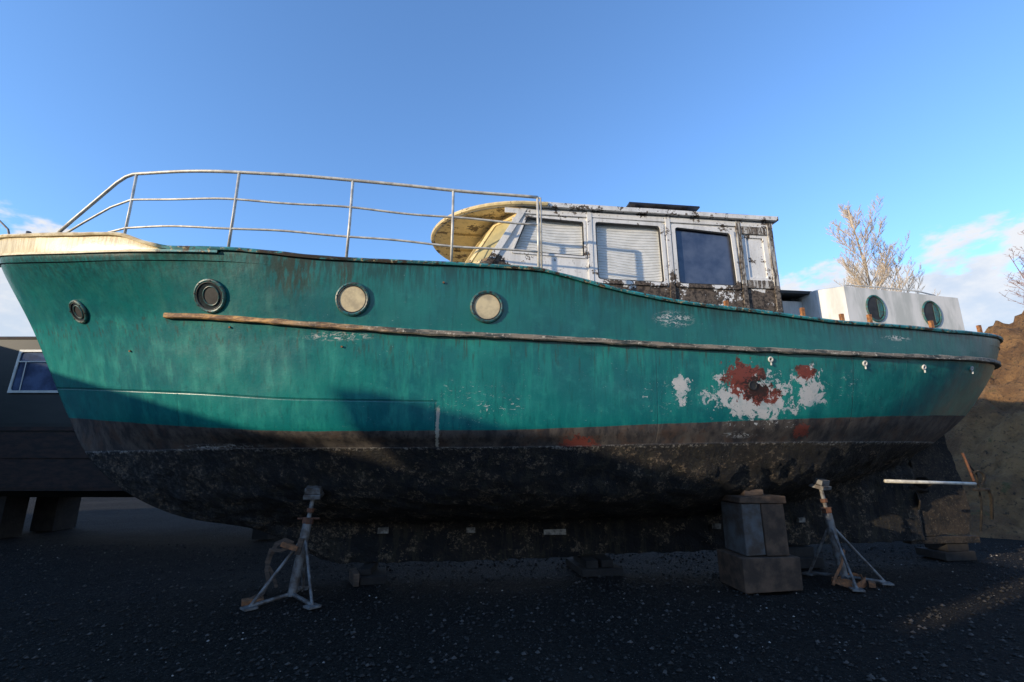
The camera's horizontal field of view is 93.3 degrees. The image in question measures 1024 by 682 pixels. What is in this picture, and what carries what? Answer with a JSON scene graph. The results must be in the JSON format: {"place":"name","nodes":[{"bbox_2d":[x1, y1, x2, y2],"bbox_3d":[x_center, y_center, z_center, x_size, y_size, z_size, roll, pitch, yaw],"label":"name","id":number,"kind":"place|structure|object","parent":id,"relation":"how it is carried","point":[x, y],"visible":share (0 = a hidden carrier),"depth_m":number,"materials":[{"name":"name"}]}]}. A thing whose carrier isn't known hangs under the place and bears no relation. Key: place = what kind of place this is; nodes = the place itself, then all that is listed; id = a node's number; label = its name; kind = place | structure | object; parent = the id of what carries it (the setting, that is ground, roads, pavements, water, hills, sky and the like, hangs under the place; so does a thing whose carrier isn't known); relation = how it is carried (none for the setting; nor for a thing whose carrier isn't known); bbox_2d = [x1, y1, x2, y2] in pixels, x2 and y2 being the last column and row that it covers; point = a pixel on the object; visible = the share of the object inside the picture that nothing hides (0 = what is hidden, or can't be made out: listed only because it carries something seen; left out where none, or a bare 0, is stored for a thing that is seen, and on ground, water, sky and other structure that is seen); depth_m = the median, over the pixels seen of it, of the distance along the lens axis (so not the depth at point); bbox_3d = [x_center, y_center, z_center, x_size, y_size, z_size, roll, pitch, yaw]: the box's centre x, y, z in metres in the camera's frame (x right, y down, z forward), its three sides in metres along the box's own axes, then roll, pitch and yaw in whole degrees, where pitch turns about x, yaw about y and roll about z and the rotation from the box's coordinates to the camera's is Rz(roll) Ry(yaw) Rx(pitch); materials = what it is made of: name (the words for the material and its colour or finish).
{"place":"outdoors","nodes":[
{"label":"outdoors","id":0,"kind":"place"},
{"bbox_2d":[0,497,1023,681],"bbox_3d":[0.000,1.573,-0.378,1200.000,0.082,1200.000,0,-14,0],"label":"ground","id":1,"kind":"structure","parent":0,"point":[123,522],"depth_m":5.03,"materials":[{"name":"grey gravel"}]},
{"bbox_2d":[0,336,274,538],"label":"building","id":2,"kind":"structure","parent":1,"relation":"on","point":[47,462],"depth_m":9.85,"materials":[{"name":"black"}]},
{"bbox_2d":[240,486,324,611],"bbox_3d":[-2.643,2.347,5.652,0.796,1.274,1.033,7,-15,-26],"label":"boat jack stand","id":3,"kind":"object","parent":1,"relation":"on","point":[312,494],"visible":1,"depth_m":5.58,"materials":[{"name":"metal"}]},
{"bbox_2d":[349,562,385,586],"bbox_3d":[-1.925,3.105,6.462,0.484,0.193,0.632,4,-14,-15],"label":"keel block","id":4,"kind":"object","parent":1,"relation":"on","point":[372,573],"depth_m":6.29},
{"bbox_2d":[0,169,1003,563],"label":"cabin cruiser boat","id":5,"kind":"object","parent":4,"relation":"on","point":[526,379],"visible":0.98,"depth_m":6.06,"materials":[{"name":"paint"}]},
{"bbox_2d":[566,554,622,576],"bbox_3d":[1.186,3.235,7.053,0.609,0.208,0.805,2,-14,-10],"label":"keel block","id":6,"kind":"object","parent":1,"relation":"on","point":[596,565],"depth_m":6.73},
{"bbox_2d":[717,489,802,593],"bbox_3d":[3.158,2.572,6.394,0.774,1.197,0.815,1,-14,-6],"label":"support block stack","id":7,"kind":"object","parent":1,"relation":"on","point":[754,556],"visible":0.88,"depth_m":6.08,"materials":[{"name":"concrete"}]},
{"bbox_2d":[788,545,824,568],"bbox_3d":[4.320,3.282,7.398,0.602,0.277,0.488,2,-14,-7],"label":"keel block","id":8,"kind":"object","parent":1,"relation":"on","point":[805,554],"depth_m":7.24,"materials":[{"name":"grey concrete"}]},
{"bbox_2d":[801,478,893,591],"bbox_3d":[4.302,2.503,6.416,0.781,1.340,1.034,17,-21,-50],"label":"boat jack stand","id":9,"kind":"object","parent":1,"relation":"on","point":[845,579],"visible":0.98,"depth_m":6.42,"materials":[{"name":"metal"}]},
{"bbox_2d":[824,194,915,291],"bbox_3d":[23.274,-0.703,30.055,5.118,19.233,4.781,-6,-15,22],"label":"poplar tree","id":10,"kind":"object","parent":1,"relation":"on","point":[850,217],"visible":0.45,"depth_m":31.12,"materials":[{"name":"brown plant"}]},
{"bbox_2d":[847,231,906,292],"bbox_3d":[22.809,0.746,31.274,5.433,16.968,4.192,-3,-14,13],"label":"bare tree","id":11,"kind":"object","parent":1,"relation":"on","point":[880,263],"visible":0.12,"depth_m":31.29,"materials":[{"name":"brown plant"}]},
{"bbox_2d":[872,232,940,295],"bbox_3d":[26.360,0.955,31.791,4.658,16.801,4.184,-6,-15,23],"label":"bare tree","id":12,"kind":"object","parent":1,"relation":"on","point":[913,279],"visible":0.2,"depth_m":32.62,"materials":[{"name":"brown plant"}]},
{"bbox_2d":[915,543,976,560],"bbox_3d":[7.117,3.428,7.954,0.568,0.257,0.530,2,-14,-7],"label":"keel block","id":13,"kind":"object","parent":1,"relation":"on","point":[953,552],"depth_m":7.74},
{"bbox_2d":[945,311,1023,539],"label":"earth mound","id":14,"kind":"object","parent":1,"relation":"on","point":[985,434],"visible":0.14,"depth_m":11.62,"materials":[{"name":"soil"}]},
{"bbox_2d":[998,248,1023,304],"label":"bare shrub","id":15,"kind":"object","parent":14,"relation":"on","point":[1021,274],"visible":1,"depth_m":14.11,"materials":[{"name":"plant"}]},
{"bbox_2d":[1005,230,1023,297],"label":"bare shrub","id":16,"kind":"object","parent":14,"relation":"on","point":[1014,273],"visible":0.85,"depth_m":15.39,"materials":[{"name":"plant"}]},
{"bbox_2d":[0,0,1023,335],"label":"sky","id":17,"kind":"structure","parent":0,"point":[794,111],"materials":[{"name":"blue"}]}
]}

